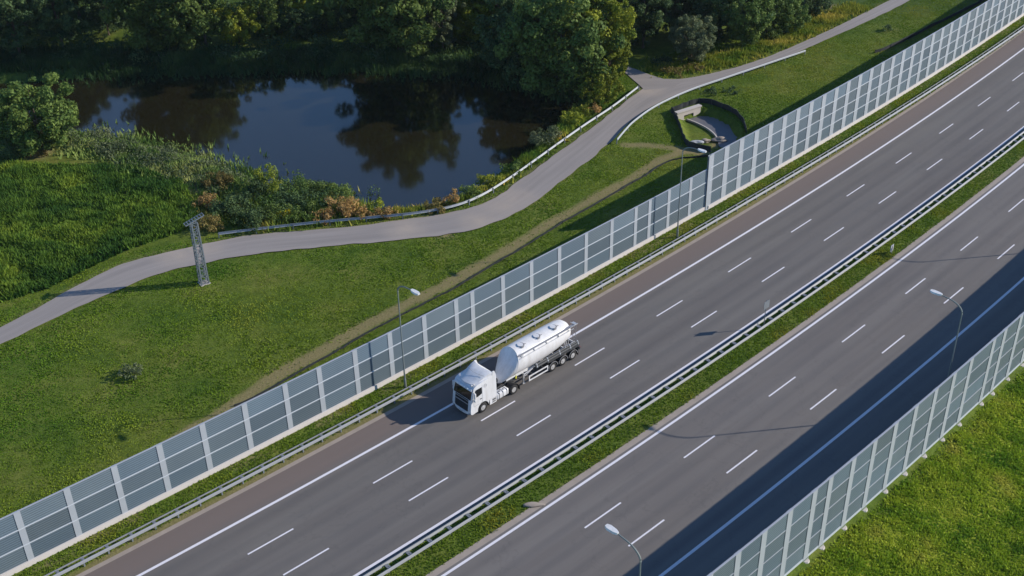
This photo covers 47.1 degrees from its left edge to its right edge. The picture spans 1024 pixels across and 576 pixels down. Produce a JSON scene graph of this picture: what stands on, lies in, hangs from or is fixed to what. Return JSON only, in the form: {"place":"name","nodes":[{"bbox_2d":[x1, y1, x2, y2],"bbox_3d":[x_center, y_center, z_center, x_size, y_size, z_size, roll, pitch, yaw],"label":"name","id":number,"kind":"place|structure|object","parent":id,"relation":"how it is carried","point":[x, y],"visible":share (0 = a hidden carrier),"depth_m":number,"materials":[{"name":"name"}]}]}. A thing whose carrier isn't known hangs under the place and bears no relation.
{"place":"outdoors","nodes":[
{"label":"outdoors","id":0,"kind":"place"},
{"bbox_2d":[0,69,577,209],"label":"pond water","id":1,"kind":"structure","parent":0,"point":[413,141],"depth_m":167.19,"materials":[{"name":"blue liquid"}]},
{"bbox_2d":[0,0,908,343],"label":"path","id":2,"kind":"structure","parent":0,"point":[536,184],"depth_m":138.20,"materials":[{"name":"grey asphalt"}]},
{"bbox_2d":[0,0,1023,575],"bbox_3d":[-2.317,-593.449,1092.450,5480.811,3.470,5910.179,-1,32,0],"label":"ground","id":3,"kind":"structure","parent":0,"point":[660,44],"depth_m":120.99,"materials":[{"name":"green plant"}]},
{"bbox_2d":[0,137,23,160],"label":"bush","id":4,"kind":"object","parent":3,"relation":"on","point":[7,149],"visible":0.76,"depth_m":154.69,"materials":[{"name":"green plant"}]},
{"bbox_2d":[0,0,49,59],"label":"tree","id":5,"kind":"object","parent":3,"relation":"on","point":[18,18],"visible":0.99,"depth_m":184.45,"materials":[{"name":"green plant"}]},
{"bbox_2d":[26,148,47,156],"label":"bush","id":6,"kind":"object","parent":3,"relation":"on","point":[41,153],"visible":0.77,"depth_m":155.99,"materials":[{"name":"green plant"}]},
{"bbox_2d":[0,72,79,156],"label":"tree","id":7,"kind":"object","parent":3,"relation":"on","point":[18,101],"visible":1,"depth_m":152.65,"materials":[{"name":"green plant"}]},
{"bbox_2d":[27,0,90,47],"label":"tree","id":8,"kind":"object","parent":3,"relation":"on","point":[61,27],"visible":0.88,"depth_m":187.82,"materials":[{"name":"green plant"}]},
{"bbox_2d":[0,35,183,86],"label":"reeds","id":9,"kind":"object","parent":3,"relation":"on","point":[40,62],"visible":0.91,"depth_m":184.78,"materials":[{"name":"green plant"}]},
{"bbox_2d":[0,158,199,302],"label":"tall weeds","id":10,"kind":"object","parent":3,"relation":"on","point":[71,220],"visible":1,"depth_m":140.33,"materials":[{"name":"green plant"}]},
{"bbox_2d":[83,0,119,37],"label":"tree","id":11,"kind":"object","parent":3,"relation":"on","point":[96,7],"visible":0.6,"depth_m":194.57,"materials":[{"name":"green plant"}]},
{"bbox_2d":[118,362,142,379],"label":"bush","id":12,"kind":"object","parent":3,"relation":"on","point":[138,371],"visible":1,"depth_m":112.74,"materials":[{"name":"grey plant"}]},
{"bbox_2d":[99,0,217,52],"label":"tree","id":13,"kind":"object","parent":3,"relation":"on","point":[149,21],"visible":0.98,"depth_m":183.50,"materials":[{"name":"green plant"}]},
{"bbox_2d":[35,120,288,198],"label":"reeds","id":14,"kind":"object","parent":3,"relation":"on","point":[82,149],"visible":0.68,"depth_m":155.21,"materials":[{"name":"green plant"}]},
{"bbox_2d":[64,124,279,195],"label":"waterside scrub","id":15,"kind":"object","parent":3,"relation":"on","point":[157,158],"visible":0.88,"depth_m":155.21,"materials":[{"name":"green plant"}]},
{"bbox_2d":[183,213,210,285],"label":"lattice mast","id":16,"kind":"object","parent":3,"relation":"on","point":[206,281],"visible":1,"depth_m":125.63,"materials":[{"name":"metal"}]},
{"bbox_2d":[167,0,238,46],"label":"tree","id":17,"kind":"object","parent":3,"relation":"on","point":[214,21],"visible":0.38,"depth_m":187.24,"materials":[{"name":"green plant"}]},
{"bbox_2d":[191,192,219,211],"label":"bush","id":18,"kind":"object","parent":3,"relation":"on","point":[210,197],"visible":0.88,"depth_m":142.36,"materials":[{"name":"orange plant"}]},
{"bbox_2d":[193,214,224,232],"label":"bush","id":19,"kind":"object","parent":3,"relation":"on","point":[213,220],"visible":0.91,"depth_m":137.59,"materials":[{"name":"brown plant"}]},
{"bbox_2d":[199,170,234,190],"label":"bush","id":20,"kind":"object","parent":3,"relation":"on","point":[221,180],"visible":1,"depth_m":146.98,"materials":[{"name":"green plant"}]},
{"bbox_2d":[208,191,252,217],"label":"bush","id":21,"kind":"object","parent":3,"relation":"on","point":[235,199],"visible":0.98,"depth_m":140.81,"materials":[{"name":"green plant"}]},
{"bbox_2d":[211,2,260,45],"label":"tree","id":22,"kind":"object","parent":3,"relation":"on","point":[237,31],"visible":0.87,"depth_m":190.05,"materials":[{"name":"green plant"}]},
{"bbox_2d":[230,206,266,232],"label":"bush","id":23,"kind":"object","parent":3,"relation":"on","point":[251,215],"visible":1,"depth_m":137.53,"materials":[{"name":"green plant"}]},
{"bbox_2d":[236,175,269,202],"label":"bush","id":24,"kind":"object","parent":3,"relation":"on","point":[259,184],"visible":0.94,"depth_m":143.99,"materials":[{"name":"green plant"}]},
{"bbox_2d":[236,0,292,38],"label":"tree","id":25,"kind":"object","parent":3,"relation":"on","point":[269,22],"visible":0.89,"depth_m":192.13,"materials":[{"name":"green plant"}]},
{"bbox_2d":[250,164,281,191],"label":"bush","id":26,"kind":"object","parent":3,"relation":"on","point":[272,187],"visible":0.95,"depth_m":144.67,"materials":[{"name":"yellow plant"}]},
{"bbox_2d":[255,201,288,223],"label":"bush","id":27,"kind":"object","parent":3,"relation":"on","point":[270,210],"visible":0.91,"depth_m":139.43,"materials":[{"name":"green plant"}]},
{"bbox_2d":[166,180,386,234],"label":"bank plants","id":28,"kind":"object","parent":3,"relation":"on","point":[278,220],"visible":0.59,"depth_m":140.78,"materials":[{"name":"green plant"}]},
{"bbox_2d":[258,0,308,19],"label":"tree","id":29,"kind":"object","parent":3,"relation":"on","point":[298,5],"visible":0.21,"depth_m":199.97,"materials":[{"name":"green plant"}]},
{"bbox_2d":[189,184,379,231],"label":"waterside scrub","id":30,"kind":"object","parent":3,"relation":"on","point":[284,189],"visible":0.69,"depth_m":143.00,"materials":[{"name":"green plant"}]},
{"bbox_2d":[275,189,316,209],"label":"bush","id":31,"kind":"object","parent":3,"relation":"on","point":[306,193],"visible":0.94,"depth_m":142.68,"materials":[{"name":"green plant"}]},
{"bbox_2d":[8,44,586,101],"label":"waterside scrub","id":32,"kind":"object","parent":3,"relation":"on","point":[276,66],"visible":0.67,"depth_m":184.40,"materials":[{"name":"green plant"}]},
{"bbox_2d":[278,176,317,193],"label":"bush","id":33,"kind":"object","parent":3,"relation":"on","point":[300,183],"visible":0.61,"depth_m":147.07,"materials":[{"name":"green plant"}]},
{"bbox_2d":[280,201,316,221],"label":"bush","id":34,"kind":"object","parent":3,"relation":"on","point":[310,206],"visible":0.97,"depth_m":139.52,"materials":[{"name":"green plant"}]},
{"bbox_2d":[281,8,320,40],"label":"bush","id":35,"kind":"object","parent":3,"relation":"on","point":[304,31],"visible":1,"depth_m":192.00,"materials":[{"name":"green plant"}]},
{"bbox_2d":[270,169,352,194],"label":"waterside scrub","id":36,"kind":"object","parent":3,"relation":"on","point":[296,176],"visible":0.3,"depth_m":148.58,"materials":[{"name":"green plant"}]},
{"bbox_2d":[294,0,342,28],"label":"tree","id":37,"kind":"object","parent":3,"relation":"on","point":[312,7],"visible":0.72,"depth_m":194.89,"materials":[{"name":"green plant"}]},
{"bbox_2d":[3,0,634,63],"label":"undergrowth","id":38,"kind":"object","parent":3,"relation":"on","point":[476,46],"visible":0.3,"depth_m":189.95,"materials":[{"name":"green plant"}]},
{"bbox_2d":[304,179,337,194],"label":"bush","id":39,"kind":"object","parent":3,"relation":"on","point":[321,185],"visible":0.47,"depth_m":146.15,"materials":[{"name":"green plant"}]},
{"bbox_2d":[309,206,335,225],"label":"bush","id":40,"kind":"object","parent":3,"relation":"on","point":[327,217],"visible":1,"depth_m":139.15,"materials":[{"name":"orange plant"}]},
{"bbox_2d":[321,182,354,198],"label":"bush","id":41,"kind":"object","parent":3,"relation":"on","point":[346,191],"visible":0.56,"depth_m":144.72,"materials":[{"name":"green plant"}]},
{"bbox_2d":[322,196,360,218],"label":"bush","id":42,"kind":"object","parent":3,"relation":"on","point":[344,206],"visible":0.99,"depth_m":140.08,"materials":[{"name":"orange plant"}]},
{"bbox_2d":[330,2,363,27],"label":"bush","id":43,"kind":"object","parent":3,"relation":"on","point":[351,16],"visible":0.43,"depth_m":192.86,"materials":[{"name":"green plant"}]},
{"bbox_2d":[0,169,707,575],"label":"noise barrier","id":44,"kind":"object","parent":3,"relation":"on","point":[46,527],"visible":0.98,"depth_m":103.71,"materials":[{"name":"glass"}]},
{"bbox_2d":[345,204,372,219],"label":"bush","id":45,"kind":"object","parent":3,"relation":"on","point":[357,211],"visible":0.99,"depth_m":139.62,"materials":[{"name":"orange plant"}]},
{"bbox_2d":[147,41,592,105],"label":"reeds","id":46,"kind":"object","parent":3,"relation":"on","point":[201,58],"visible":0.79,"depth_m":184.04,"materials":[{"name":"green plant"}]},
{"bbox_2d":[368,197,383,210],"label":"bush","id":47,"kind":"object","parent":3,"relation":"on","point":[377,202],"visible":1,"depth_m":140.52,"materials":[{"name":"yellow plant"}]},
{"bbox_2d":[372,205,398,219],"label":"bush","id":48,"kind":"object","parent":3,"relation":"on","point":[387,211],"visible":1,"depth_m":139.66,"materials":[{"name":"orange plant"}]},
{"bbox_2d":[322,0,454,56],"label":"tree","id":49,"kind":"object","parent":3,"relation":"on","point":[398,19],"visible":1,"depth_m":179.37,"materials":[{"name":"green plant"}]},
{"bbox_2d":[397,286,419,386],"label":"street lamp","id":50,"kind":"object","parent":3,"relation":"on","point":[414,292],"visible":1,"depth_m":105.14,"materials":[{"name":"grey metal"}]},
{"bbox_2d":[218,86,638,237],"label":"guardrail","id":51,"kind":"object","parent":3,"relation":"on","point":[430,210],"visible":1,"depth_m":140.09,"materials":[{"name":"silver metal"}]},
{"bbox_2d":[422,197,448,214],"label":"bush","id":52,"kind":"object","parent":3,"relation":"on","point":[436,200],"visible":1,"depth_m":141.03,"materials":[{"name":"green plant"}]},
{"bbox_2d":[425,0,465,47],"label":"tree","id":53,"kind":"object","parent":3,"relation":"on","point":[445,29],"visible":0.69,"depth_m":184.69,"materials":[{"name":"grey plant"}]},
{"bbox_2d":[442,188,459,203],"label":"bush","id":54,"kind":"object","parent":3,"relation":"on","point":[456,200],"visible":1,"depth_m":142.03,"materials":[{"name":"orange plant"}]},
{"bbox_2d":[443,0,496,41],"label":"tree","id":55,"kind":"object","parent":3,"relation":"on","point":[469,15],"visible":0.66,"depth_m":186.81,"materials":[{"name":"green plant"}]},
{"bbox_2d":[234,155,707,406],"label":"dirt path","id":56,"kind":"structure","parent":3,"relation":"on","point":[390,320],"depth_m":126.33,"materials":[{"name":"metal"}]},
{"bbox_2d":[458,183,483,201],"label":"bush","id":57,"kind":"object","parent":3,"relation":"on","point":[473,189],"visible":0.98,"depth_m":143.94,"materials":[{"name":"green plant"}]},
{"bbox_2d":[384,107,590,216],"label":"bank plants","id":58,"kind":"object","parent":3,"relation":"on","point":[529,157],"visible":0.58,"depth_m":151.75,"materials":[{"name":"green plant"}]},
{"bbox_2d":[476,173,504,186],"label":"bush","id":59,"kind":"object","parent":3,"relation":"on","point":[489,177],"visible":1,"depth_m":146.42,"materials":[{"name":"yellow plant"}]},
{"bbox_2d":[468,0,514,34],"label":"tree","id":60,"kind":"object","parent":3,"relation":"on","point":[498,9],"visible":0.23,"depth_m":187.25,"materials":[{"name":"green plant"}]},
{"bbox_2d":[499,159,522,175],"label":"bush","id":61,"kind":"object","parent":3,"relation":"on","point":[515,167],"visible":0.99,"depth_m":149.21,"materials":[{"name":"green plant"}]},
{"bbox_2d":[473,0,558,84],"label":"tree","id":62,"kind":"object","parent":3,"relation":"on","point":[513,66],"visible":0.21,"depth_m":173.53,"materials":[{"name":"green plant"}]},
{"bbox_2d":[44,25,1023,575],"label":"guardrail","id":63,"kind":"object","parent":3,"relation":"on","point":[460,363],"visible":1,"depth_m":111.77,"materials":[{"name":"metal"}]},
{"bbox_2d":[523,502,545,507],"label":"dirt heap","id":64,"kind":"object","parent":3,"relation":"on","point":[531,504],"visible":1,"depth_m":94.72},
{"bbox_2d":[528,124,562,145],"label":"bush","id":65,"kind":"object","parent":3,"relation":"on","point":[554,132],"visible":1,"depth_m":156.32,"materials":[{"name":"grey plant"}]},
{"bbox_2d":[76,30,1023,575],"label":"gutter strip","id":66,"kind":"object","parent":3,"relation":"on","point":[170,528],"visible":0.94,"depth_m":109.64,"materials":[{"name":"grey concrete"}]},
{"bbox_2d":[493,0,626,97],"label":"tree","id":67,"kind":"object","parent":3,"relation":"on","point":[561,60],"visible":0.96,"depth_m":165.45,"materials":[{"name":"green plant"}]},
{"bbox_2d":[560,110,583,126],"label":"bush","id":68,"kind":"object","parent":3,"relation":"on","point":[575,117],"visible":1,"depth_m":161.50,"materials":[{"name":"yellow plant"}]},
{"bbox_2d":[571,102,591,114],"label":"bush","id":69,"kind":"object","parent":3,"relation":"on","point":[584,106],"visible":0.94,"depth_m":164.61,"materials":[{"name":"green plant"}]},
{"bbox_2d":[559,0,636,84],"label":"tree","id":70,"kind":"object","parent":3,"relation":"on","point":[625,17],"visible":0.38,"depth_m":167.12,"materials":[{"name":"green plant"}]},
{"bbox_2d":[575,65,624,106],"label":"bush","id":71,"kind":"object","parent":3,"relation":"on","point":[597,94],"visible":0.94,"depth_m":165.92,"materials":[{"name":"green plant"}]},
{"bbox_2d":[593,14,632,91],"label":"tree","id":72,"kind":"object","parent":3,"relation":"on","point":[616,65],"visible":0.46,"depth_m":167.95,"materials":[{"name":"green plant"}]},
{"bbox_2d":[605,524,641,575],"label":"street lamp","id":73,"kind":"object","parent":3,"relation":"on","point":[611,529],"visible":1,"depth_m":75.58,"materials":[{"name":"grey metal"}]},
{"bbox_2d":[616,0,682,47],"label":"tree","id":74,"kind":"object","parent":3,"relation":"on","point":[645,24],"visible":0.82,"depth_m":183.00,"materials":[{"name":"green plant"}]},
{"bbox_2d":[650,55,673,65],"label":"bush","id":75,"kind":"object","parent":3,"relation":"on","point":[664,58],"visible":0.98,"depth_m":180.73,"materials":[{"name":"green plant"}]},
{"bbox_2d":[660,66,684,77],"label":"bush","id":76,"kind":"object","parent":3,"relation":"on","point":[676,71],"visible":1,"depth_m":177.19,"materials":[{"name":"green plant"}]},
{"bbox_2d":[649,0,700,38],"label":"tree","id":77,"kind":"object","parent":3,"relation":"on","point":[672,12],"visible":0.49,"depth_m":187.54,"materials":[{"name":"green plant"}]},
{"bbox_2d":[675,104,701,119],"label":"culvert headwall","id":78,"kind":"object","parent":3,"relation":"on","point":[695,110],"visible":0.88,"depth_m":165.09,"materials":[{"name":"concrete"}]},
{"bbox_2d":[676,147,706,236],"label":"street lamp","id":79,"kind":"object","parent":3,"relation":"on","point":[702,151],"visible":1,"depth_m":128.60,"materials":[{"name":"grey metal"}]},
{"bbox_2d":[668,13,717,61],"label":"tree","id":80,"kind":"object","parent":3,"relation":"on","point":[704,40],"visible":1,"depth_m":178.40,"materials":[{"name":"green plant"}]},
{"bbox_2d":[681,62,704,71],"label":"bush","id":81,"kind":"object","parent":3,"relation":"on","point":[697,68],"visible":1,"depth_m":178.59,"materials":[{"name":"green plant"}]},
{"bbox_2d":[363,131,1023,575],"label":"guardrail","id":82,"kind":"object","parent":3,"relation":"on","point":[543,471],"visible":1,"depth_m":106.82,"materials":[{"name":"metal"}]},
{"bbox_2d":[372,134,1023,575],"bbox_3d":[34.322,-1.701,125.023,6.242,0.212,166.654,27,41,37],"label":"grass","id":83,"kind":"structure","parent":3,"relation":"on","point":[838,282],"depth_m":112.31,"materials":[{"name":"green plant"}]},
{"bbox_2d":[687,119,716,137],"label":"kerb","id":84,"kind":"structure","parent":3,"relation":"on","point":[708,129],"depth_m":163.05,"materials":[{"name":"concrete"}]},
{"bbox_2d":[671,98,746,151],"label":"fence","id":85,"kind":"object","parent":3,"relation":"on","point":[688,143],"visible":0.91,"depth_m":164.35,"materials":[{"name":"grey metal"}]},
{"bbox_2d":[616,50,805,143],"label":"guardrail","id":86,"kind":"object","parent":3,"relation":"on","point":[658,104],"visible":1,"depth_m":171.93,"materials":[{"name":"silver metal"}]},
{"bbox_2d":[685,0,750,38],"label":"tree","id":87,"kind":"object","parent":3,"relation":"on","point":[702,8],"visible":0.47,"depth_m":185.35,"materials":[{"name":"green plant"}]},
{"bbox_2d":[711,136,727,141],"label":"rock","id":88,"kind":"object","parent":3,"relation":"on","point":[720,139],"visible":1,"depth_m":158.83,"materials":[{"name":"grey stone"}]},
{"bbox_2d":[426,157,1023,575],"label":"gutter strip","id":89,"kind":"object","parent":3,"relation":"on","point":[674,413],"visible":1,"depth_m":106.86,"materials":[{"name":"grey concrete"}]},
{"bbox_2d":[713,0,775,45],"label":"tree","id":90,"kind":"object","parent":3,"relation":"on","point":[756,21],"visible":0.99,"depth_m":183.55,"materials":[{"name":"green plant"}]},
{"bbox_2d":[632,0,874,77],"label":"bank plants","id":91,"kind":"object","parent":3,"relation":"on","point":[807,30],"visible":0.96,"depth_m":186.56,"materials":[{"name":"green plant"}]},
{"bbox_2d":[760,27,782,39],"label":"bush","id":92,"kind":"object","parent":3,"relation":"on","point":[773,31],"visible":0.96,"depth_m":189.67,"materials":[{"name":"green plant"}]},
{"bbox_2d":[760,0,787,32],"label":"tree","id":93,"kind":"object","parent":3,"relation":"on","point":[778,9],"visible":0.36,"depth_m":189.09,"materials":[{"name":"green plant"}]},
{"bbox_2d":[775,0,811,33],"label":"tree","id":94,"kind":"object","parent":3,"relation":"on","point":[791,18],"visible":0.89,"depth_m":190.45,"materials":[{"name":"green plant"}]},
{"bbox_2d":[800,0,833,17],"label":"tree","id":95,"kind":"object","parent":3,"relation":"on","point":[814,5],"visible":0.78,"depth_m":196.73,"materials":[{"name":"green plant"}]},
{"bbox_2d":[705,0,1023,210],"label":"noise barrier","id":96,"kind":"object","parent":3,"relation":"on","point":[737,166],"visible":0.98,"depth_m":154.32,"materials":[{"name":"glass"}]},
{"bbox_2d":[707,312,1023,575],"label":"noise barrier","id":97,"kind":"object","parent":3,"relation":"on","point":[795,536],"visible":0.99,"depth_m":93.01,"materials":[{"name":"glass"}]},
{"bbox_2d":[875,0,983,52],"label":"fence","id":98,"kind":"object","parent":3,"relation":"on","point":[926,28],"visible":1,"depth_m":192.41,"materials":[{"name":"grey metal"}]},
{"bbox_2d":[930,289,962,377],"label":"street lamp","id":99,"kind":"object","parent":3,"relation":"on","point":[935,292],"visible":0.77,"depth_m":99.68,"materials":[{"name":"grey metal"}]},
{"bbox_2d":[85,32,1023,575],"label":"road","id":100,"kind":"structure","parent":0,"point":[375,494],"depth_m":110.19,"materials":[{"name":"grey asphalt"}]},
{"bbox_2d":[452,320,580,414],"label":"tanker truck","id":101,"kind":"object","parent":100,"relation":"on","point":[474,383],"visible":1,"depth_m":107.03,"materials":[{"name":"white metal"}]},
{"bbox_2d":[687,116,736,147],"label":"channel floor","id":102,"kind":"structure","parent":0,"point":[717,127],"depth_m":162.87,"materials":[{"name":"concrete"}]},
{"bbox_2d":[437,162,1023,575],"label":"road","id":103,"kind":"structure","parent":0,"point":[709,483],"depth_m":103.40,"materials":[{"name":"grey asphalt"}]},
{"bbox_2d":[799,372,1023,575],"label":"grass","id":104,"kind":"structure","parent":0,"point":[910,560],"depth_m":94.57,"materials":[{"name":"green plant"}]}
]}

